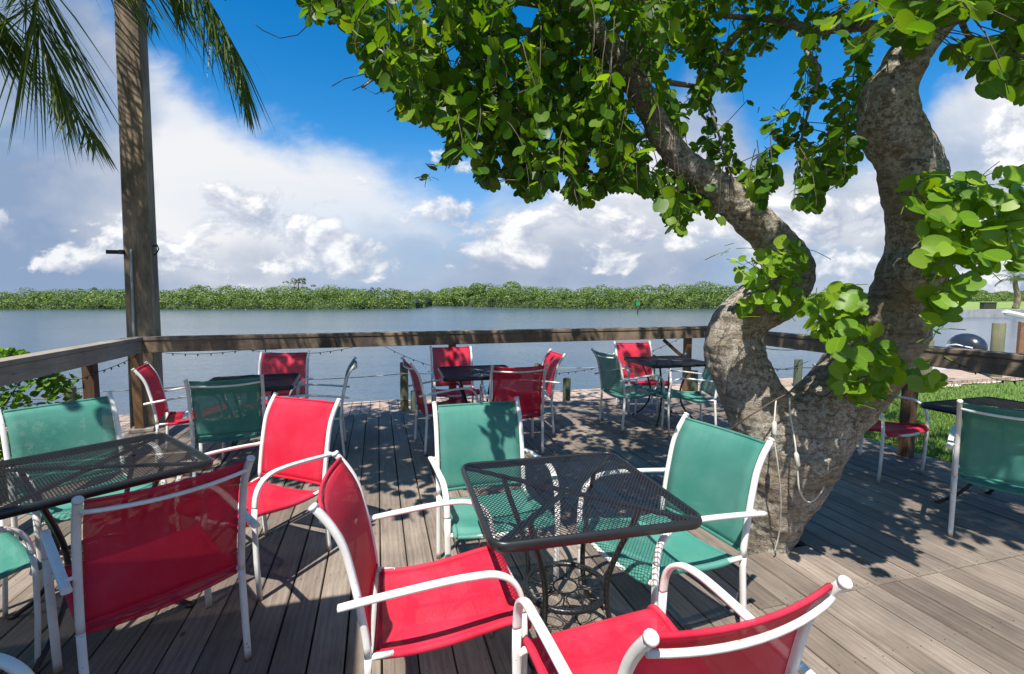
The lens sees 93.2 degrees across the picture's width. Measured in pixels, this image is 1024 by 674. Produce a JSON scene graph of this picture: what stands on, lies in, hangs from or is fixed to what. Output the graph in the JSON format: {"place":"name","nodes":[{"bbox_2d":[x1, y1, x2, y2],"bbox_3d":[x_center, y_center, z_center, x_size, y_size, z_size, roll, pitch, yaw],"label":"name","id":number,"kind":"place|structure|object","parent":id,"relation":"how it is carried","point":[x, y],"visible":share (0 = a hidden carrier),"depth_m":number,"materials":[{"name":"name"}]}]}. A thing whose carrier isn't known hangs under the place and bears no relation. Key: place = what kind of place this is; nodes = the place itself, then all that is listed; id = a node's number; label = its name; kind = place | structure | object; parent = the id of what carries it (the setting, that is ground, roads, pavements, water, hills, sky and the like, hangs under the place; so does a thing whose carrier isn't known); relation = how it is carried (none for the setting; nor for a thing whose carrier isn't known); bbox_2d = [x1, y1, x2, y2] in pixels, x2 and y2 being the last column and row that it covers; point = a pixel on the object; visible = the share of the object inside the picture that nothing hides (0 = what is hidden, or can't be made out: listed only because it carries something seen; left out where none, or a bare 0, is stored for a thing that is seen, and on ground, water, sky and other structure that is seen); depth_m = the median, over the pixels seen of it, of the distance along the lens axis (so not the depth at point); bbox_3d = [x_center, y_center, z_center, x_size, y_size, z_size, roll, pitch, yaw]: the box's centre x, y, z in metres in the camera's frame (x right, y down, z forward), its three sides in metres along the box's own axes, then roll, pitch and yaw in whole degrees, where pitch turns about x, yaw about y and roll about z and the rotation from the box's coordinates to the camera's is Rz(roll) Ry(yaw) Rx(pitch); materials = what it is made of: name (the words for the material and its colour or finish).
{"place":"outdoors","nodes":[
{"label":"outdoors","id":0,"kind":"place"},
{"bbox_2d":[0,392,717,481],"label":"walkway","id":1,"kind":"structure","parent":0,"point":[124,431],"depth_m":6.28,"materials":[{"name":"grey wood"}]},
{"bbox_2d":[0,290,1001,308],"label":"bank","id":2,"kind":"structure","parent":0,"point":[416,301],"depth_m":96.10,"materials":[{"name":"green plant"}]},
{"bbox_2d":[282,278,315,291],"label":"shore tree","id":3,"kind":"object","parent":2,"relation":"on","point":[298,281],"visible":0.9,"depth_m":98.44,"materials":[{"name":"green plant"}]},
{"bbox_2d":[366,287,380,295],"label":"shore tree","id":4,"kind":"object","parent":2,"relation":"on","point":[372,288],"visible":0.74,"depth_m":99.23,"materials":[{"name":"green plant"}]},
{"bbox_2d":[384,289,399,297],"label":"shore tree","id":5,"kind":"object","parent":2,"relation":"on","point":[398,290],"visible":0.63,"depth_m":99.09,"materials":[{"name":"green plant"}]},
{"bbox_2d":[0,281,1023,309],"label":"mangrove belt","id":6,"kind":"object","parent":2,"relation":"on","point":[112,295],"visible":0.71,"depth_m":95.40,"materials":[{"name":"green plant"}]},
{"bbox_2d":[0,393,1023,673],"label":"deck","id":7,"kind":"structure","parent":0,"point":[926,595],"depth_m":2.59,"materials":[{"name":"brown wood"}]},
{"bbox_2d":[0,653,34,673],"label":"sling chair","id":8,"kind":"object","parent":7,"relation":"on","point":[9,664],"visible":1,"depth_m":1.17,"materials":[{"name":"metal"}]},
{"bbox_2d":[0,520,42,666],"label":"sling chair","id":9,"kind":"object","parent":7,"relation":"on","point":[17,554],"visible":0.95,"depth_m":1.95,"materials":[{"name":"metal"}]},
{"bbox_2d":[0,336,146,428],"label":"deck railing","id":10,"kind":"object","parent":7,"relation":"on","point":[87,358],"visible":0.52,"depth_m":4.39,"materials":[{"name":"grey wood"}]},
{"bbox_2d":[1,353,139,408],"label":"string lights","id":11,"kind":"object","parent":10,"relation":"hanging from","point":[18,385],"visible":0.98,"depth_m":4.13,"materials":[{"name":"black plastic"}]},
{"bbox_2d":[0,392,166,600],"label":"sling chair","id":12,"kind":"object","parent":7,"relation":"on","point":[35,430],"visible":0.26,"depth_m":2.80,"materials":[{"name":"fabric"}]},
{"bbox_2d":[0,432,212,673],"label":"patio table","id":13,"kind":"object","parent":7,"relation":"on","point":[34,499],"visible":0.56,"depth_m":2.17,"materials":[{"name":"black metal"}]},
{"bbox_2d":[106,0,164,428],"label":"tall pole","id":14,"kind":"object","parent":7,"relation":"on","point":[139,251],"visible":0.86,"depth_m":5.46,"materials":[{"name":"wood"}]},
{"bbox_2d":[129,424,155,433],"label":"base trim","id":15,"kind":"structure","parent":7,"relation":"on","point":[149,428],"depth_m":5.33,"materials":[{"name":"grey wood"}]},
{"bbox_2d":[40,455,259,673],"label":"sling chair","id":16,"kind":"object","parent":7,"relation":"on","point":[146,551],"visible":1,"depth_m":1.72,"materials":[{"name":"fabric"}]},
{"bbox_2d":[131,361,227,467],"bbox_3d":[-3.032,0.673,4.515,0.700,0.886,0.595,-2,5,-27],"label":"sling chair","id":17,"kind":"object","parent":7,"relation":"on","point":[147,375],"visible":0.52,"depth_m":4.42,"materials":[{"name":"fabric"}]},
{"bbox_2d":[182,374,271,479],"bbox_3d":[-2.315,0.716,4.000,0.595,0.886,0.700,-2,5,-25],"label":"sling chair","id":18,"kind":"object","parent":7,"relation":"on","point":[228,410],"visible":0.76,"depth_m":3.76,"materials":[{"name":"fabric"}]},
{"bbox_2d":[208,373,299,471],"bbox_3d":[-2.380,0.761,4.449,0.772,0.722,0.772,-2,5,-19],"label":"patio table","id":19,"kind":"object","parent":7,"relation":"on","point":[276,386],"visible":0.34,"depth_m":4.47,"materials":[{"name":"black metal"}]},
{"bbox_2d":[176,392,341,600],"bbox_3d":[-1.387,0.824,2.712,0.595,0.886,0.700,2,5,21],"label":"sling chair","id":20,"kind":"object","parent":7,"relation":"on","point":[295,435],"visible":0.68,"depth_m":2.88,"materials":[{"name":"fabric"}]},
{"bbox_2d":[241,350,312,444],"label":"sling chair","id":21,"kind":"object","parent":7,"relation":"on","point":[277,363],"visible":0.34,"depth_m":5.38,"materials":[{"name":"fabric"}]},
{"bbox_2d":[289,356,357,458],"bbox_3d":[-1.825,0.666,4.603,0.700,0.886,0.595,-2,5,-18],"label":"sling chair","id":22,"kind":"object","parent":7,"relation":"on","point":[339,415],"visible":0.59,"depth_m":4.45,"materials":[{"name":"metal"}]},
{"bbox_2d":[308,450,531,673],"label":"sling chair","id":23,"kind":"object","parent":7,"relation":"on","point":[406,611],"visible":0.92,"depth_m":1.72,"materials":[{"name":"fabric"}]},
{"bbox_2d":[143,326,705,398],"bbox_3d":[-0.534,0.688,6.365,7.266,1.550,0.150,-1,5,-15],"label":"deck railing","id":24,"kind":"object","parent":7,"relation":"on","point":[189,343],"visible":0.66,"depth_m":6.05,"materials":[{"name":"brown wood"}]},
{"bbox_2d":[159,339,677,374],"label":"string lights","id":25,"kind":"object","parent":24,"relation":"hanging from","point":[352,347],"visible":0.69,"depth_m":5.78,"materials":[{"name":"black plastic"}]},
{"bbox_2d":[663,339,681,356],"bbox_3d":[2.405,0.192,7.142,0.416,0.343,0.030,-1,5,-15],"label":"knee brace","id":26,"kind":"object","parent":24,"relation":"attached to","point":[672,347],"visible":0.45,"depth_m":7.11,"materials":[{"name":"brown wood"}]},
{"bbox_2d":[682,352,688,357],"bbox_3d":[2.547,0.270,7.104,0.100,0.100,0.095,0,5,0],"label":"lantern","id":27,"kind":"object","parent":24,"relation":"hanging from","point":[685,354],"visible":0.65,"depth_m":7.07,"materials":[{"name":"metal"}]},
{"bbox_2d":[400,356,478,455],"bbox_3d":[-0.714,0.647,4.827,0.700,0.886,0.595,-2,5,-22],"label":"sling chair","id":28,"kind":"object","parent":7,"relation":"on","point":[425,408],"visible":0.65,"depth_m":4.67,"materials":[{"name":"fabric"}]},
{"bbox_2d":[428,345,483,418],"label":"sling chair","id":29,"kind":"object","parent":7,"relation":"on","point":[451,356],"visible":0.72,"depth_m":5.96,"materials":[{"name":"fabric"}]},
{"bbox_2d":[438,365,507,402],"bbox_3d":[-0.360,0.709,5.066,0.772,0.722,0.772,-1,5,-13],"label":"patio table","id":30,"kind":"object","parent":7,"relation":"on","point":[483,370],"visible":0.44,"depth_m":4.94,"materials":[{"name":"black metal"}]},
{"bbox_2d":[428,396,560,595],"bbox_3d":[-0.120,0.834,2.593,0.595,0.886,0.700,-1,5,-16],"label":"sling chair","id":31,"kind":"object","parent":7,"relation":"on","point":[477,432],"visible":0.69,"depth_m":2.77,"materials":[{"name":"fabric"}]},
{"bbox_2d":[480,363,549,454],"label":"sling chair","id":32,"kind":"object","parent":7,"relation":"on","point":[526,385],"visible":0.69,"depth_m":4.45,"materials":[{"name":"fabric"}]},
{"bbox_2d":[539,348,565,435],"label":"sling chair","id":33,"kind":"object","parent":7,"relation":"on","point":[552,359],"visible":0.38,"depth_m":5.31,"materials":[{"name":"fabric"}]},
{"bbox_2d":[461,452,701,673],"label":"patio table","id":34,"kind":"object","parent":7,"relation":"on","point":[692,520],"visible":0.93,"depth_m":1.86,"materials":[{"name":"black metal"}]},
{"bbox_2d":[591,348,664,431],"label":"sling chair","id":35,"kind":"object","parent":7,"relation":"on","point":[612,379],"visible":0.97,"depth_m":5.49,"materials":[{"name":"fabric"}]},
{"bbox_2d":[613,341,671,415],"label":"sling chair","id":36,"kind":"object","parent":7,"relation":"on","point":[640,349],"visible":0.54,"depth_m":6.55,"materials":[{"name":"fabric"}]},
{"bbox_2d":[624,355,705,425],"bbox_3d":[1.870,0.638,5.914,0.772,0.722,0.772,-1,5,-15],"label":"patio table","id":37,"kind":"object","parent":7,"relation":"on","point":[659,362],"visible":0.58,"depth_m":5.79,"materials":[{"name":"black metal"}]},
{"bbox_2d":[577,412,774,621],"bbox_3d":[0.713,0.865,2.214,0.700,0.886,0.595,-2,5,-24],"label":"sling chair","id":38,"kind":"object","parent":7,"relation":"on","point":[708,471],"visible":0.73,"depth_m":2.19,"materials":[{"name":"fabric"}]},
{"bbox_2d":[512,562,852,673],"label":"sling chair","id":39,"kind":"object","parent":7,"relation":"on","point":[651,639],"visible":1,"depth_m":1.13,"materials":[{"name":"fabric"}]},
{"bbox_2d":[655,366,716,434],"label":"sling chair","id":40,"kind":"object","parent":7,"relation":"on","point":[707,385],"visible":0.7,"depth_m":5.48,"materials":[{"name":"fabric"}]},
{"bbox_2d":[705,326,1023,457],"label":"deck railing","id":41,"kind":"object","parent":7,"relation":"on","point":[996,363],"visible":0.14,"depth_m":4.21,"materials":[{"name":"brown wood"}]},
{"bbox_2d":[774,358,1022,383],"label":"string lights","id":42,"kind":"object","parent":41,"relation":"hanging from","point":[1002,381],"visible":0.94,"depth_m":3.99,"materials":[{"name":"black plastic"}]},
{"bbox_2d":[812,363,928,482],"bbox_3d":[3.098,0.698,4.217,0.595,0.886,0.700,-2,5,-20],"label":"sling chair","id":43,"kind":"object","parent":7,"relation":"on","point":[888,429],"visible":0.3,"depth_m":4.02,"materials":[{"name":"fabric"}]},
{"bbox_2d":[920,397,1023,503],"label":"patio table","id":44,"kind":"object","parent":7,"relation":"on","point":[995,402],"visible":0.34,"depth_m":3.49,"materials":[{"name":"black metal"}]},
{"bbox_2d":[946,399,1023,537],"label":"sling chair","id":45,"kind":"object","parent":7,"relation":"on","point":[990,455],"visible":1,"depth_m":2.86,"materials":[{"name":"fabric"}]},
{"bbox_2d":[0,297,1023,415],"bbox_3d":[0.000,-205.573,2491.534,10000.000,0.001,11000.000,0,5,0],"label":"water","id":46,"kind":"structure","parent":0,"point":[33,330],"depth_m":27.70,"materials":[{"name":"liquid"}]},
{"bbox_2d":[63,386,77,401],"bbox_3d":[-5.244,1.550,5.841,0.130,1.922,0.156,0,5,0],"label":"piling","id":47,"kind":"object","parent":46,"relation":"in","point":[74,390],"visible":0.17,"depth_m":5.72,"materials":[{"name":"wood"}]},
{"bbox_2d":[31,367,596,399],"bbox_3d":[-0.491,0.535,7.357,10.586,0.042,0.554,-2,5,-19],"label":"rope","id":48,"kind":"object","parent":47,"relation":"attached to","point":[309,379],"visible":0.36,"depth_m":6.88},
{"bbox_2d":[120,384,699,421],"bbox_3d":[-0.491,0.913,7.389,10.586,0.042,0.554,-2,5,-19],"label":"rope","id":49,"kind":"object","parent":47,"relation":"attached to","point":[433,398],"visible":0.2,"depth_m":7.16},
{"bbox_2d":[400,362,408,410],"bbox_3d":[-1.608,1.381,7.253,0.133,2.021,0.136,0,5,0],"label":"piling","id":50,"kind":"object","parent":46,"relation":"in","point":[404,404],"visible":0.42,"depth_m":7.16,"materials":[{"name":"brown wood"}]},
{"bbox_2d":[411,390,419,412],"bbox_3d":[-1.418,1.592,7.139,0.154,1.623,0.169,0,5,0],"label":"piling","id":51,"kind":"object","parent":46,"relation":"in","point":[413,406],"visible":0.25,"depth_m":7.01,"materials":[{"name":"wood"}]},
{"bbox_2d":[563,377,570,400],"bbox_3d":[0.850,1.498,7.656,0.145,1.722,0.141,0,5,0],"label":"piling","id":52,"kind":"object","parent":46,"relation":"in","point":[566,388],"visible":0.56,"depth_m":7.56,"materials":[{"name":"wood"}]},
{"bbox_2d":[691,370,697,390],"bbox_3d":[3.141,1.437,8.398,0.168,1.722,0.171,0,5,0],"label":"piling","id":53,"kind":"object","parent":46,"relation":"in","point":[694,385],"visible":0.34,"depth_m":8.29,"materials":[{"name":"wood"}]},
{"bbox_2d":[793,359,802,385],"bbox_3d":[5.547,1.318,9.456,0.158,1.782,0.169,0,5,0],"label":"piling","id":54,"kind":"object","parent":46,"relation":"in","point":[797,375],"visible":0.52,"depth_m":9.34,"materials":[{"name":"wood"}]},
{"bbox_2d":[920,340,934,374],"bbox_3d":[8.460,1.107,9.943,0.224,2.122,0.205,0,5,0],"label":"piling","id":55,"kind":"object","parent":46,"relation":"in","point":[924,372],"visible":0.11,"depth_m":9.81,"materials":[{"name":"beige wood"}]},
{"bbox_2d":[932,333,988,369],"bbox_3d":[11.425,0.568,13.801,2.640,2.005,3.825,0,5,-5],"label":"motor boat","id":56,"kind":"object","parent":46,"relation":"on","point":[967,341],"visible":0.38,"depth_m":12.11,"materials":[{"name":"blue plastic"}]},
{"bbox_2d":[959,309,1023,316],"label":"seawall","id":57,"kind":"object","parent":46,"relation":"in","point":[981,313],"depth_m":56.17,"materials":[{"name":"grey concrete"}]},
{"bbox_2d":[988,323,1006,376],"bbox_3d":[10.534,0.905,10.562,0.250,2.423,0.249,0,5,0],"label":"piling","id":58,"kind":"object","parent":46,"relation":"in","point":[998,336],"visible":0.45,"depth_m":10.43,"materials":[{"name":"beige wood"}]},
{"bbox_2d":[1002,310,1023,353],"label":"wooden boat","id":59,"kind":"object","parent":46,"relation":"on","point":[1020,341],"visible":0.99,"depth_m":14.99,"materials":[{"name":"brown wood"}]},
{"bbox_2d":[0,0,1023,296],"label":"sky","id":60,"kind":"structure","parent":0,"point":[331,194],"materials":[{"name":"blue"}]},
{"bbox_2d":[6,369,1023,430],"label":"walkway","id":61,"kind":"structure","parent":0,"point":[960,376],"depth_m":8.46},
{"bbox_2d":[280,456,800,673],"bbox_3d":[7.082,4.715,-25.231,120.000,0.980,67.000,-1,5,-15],"label":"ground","id":62,"kind":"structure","parent":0,"point":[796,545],"depth_m":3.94,"materials":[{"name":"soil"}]},
{"bbox_2d":[225,0,1023,555],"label":"orchid tree","id":63,"kind":"object","parent":62,"relation":"on","point":[881,334],"visible":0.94,"depth_m":2.21,"materials":[{"name":"green plant"}]},
{"bbox_2d":[772,400,781,551],"bbox_3d":[1.432,0.778,2.608,0.045,0.909,0.248,4,6,38],"label":"power cord","id":64,"kind":"object","parent":63,"relation":"hanging from","point":[774,428],"visible":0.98,"depth_m":2.53,"materials":[{"name":"white plastic"}]},
{"bbox_2d":[730,389,831,429],"bbox_3d":[1.423,0.405,2.566,0.536,0.330,0.126,2,5,17],"label":"dark cable","id":65,"kind":"object","parent":63,"relation":"attached to","point":[777,399],"visible":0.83,"depth_m":2.54,"materials":[{"name":"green rubber"}]},
{"bbox_2d":[789,397,824,502],"bbox_3d":[1.599,0.598,2.611,0.364,0.568,0.092,-3,6,-31],"label":"power cord","id":66,"kind":"object","parent":63,"relation":"hanging from","point":[797,459],"visible":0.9,"depth_m":2.52,"materials":[{"name":"white plastic"}]},
{"bbox_2d":[832,302,1023,311],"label":"lawn","id":67,"kind":"structure","parent":0,"point":[976,305],"depth_m":86.77,"materials":[{"name":"green plant"}]},
{"bbox_2d":[979,302,997,308],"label":"utility box","id":68,"kind":"object","parent":67,"relation":"on","point":[988,305],"visible":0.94,"depth_m":61.59,"materials":[{"name":"metal"}]},
{"bbox_2d":[992,269,1023,308],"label":"palm tree","id":69,"kind":"object","parent":67,"relation":"on","point":[1017,295],"visible":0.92,"depth_m":63.59,"materials":[{"name":"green plant"}]},
{"bbox_2d":[864,379,1023,462],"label":"lawn","id":70,"kind":"structure","parent":0,"point":[986,389],"depth_m":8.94,"materials":[{"name":"green plant"}]},
{"bbox_2d":[947,379,1023,386],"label":"sand","id":71,"kind":"structure","parent":70,"relation":"on","point":[977,382],"depth_m":10.11,"materials":[{"name":"beige sand"}]},
{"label":"garden bed","id":72,"kind":"structure","parent":0,"visible":0},
{"bbox_2d":[0,347,82,502],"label":"shrub","id":73,"kind":"object","parent":72,"relation":"on","point":[52,386],"visible":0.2,"depth_m":4.13,"materials":[{"name":"green plant"}]},
{"bbox_2d":[0,0,278,177],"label":"palm tree","id":74,"kind":"object","parent":72,"relation":"on","point":[62,95],"visible":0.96,"depth_m":4.28,"materials":[{"name":"green plant"}]}
]}

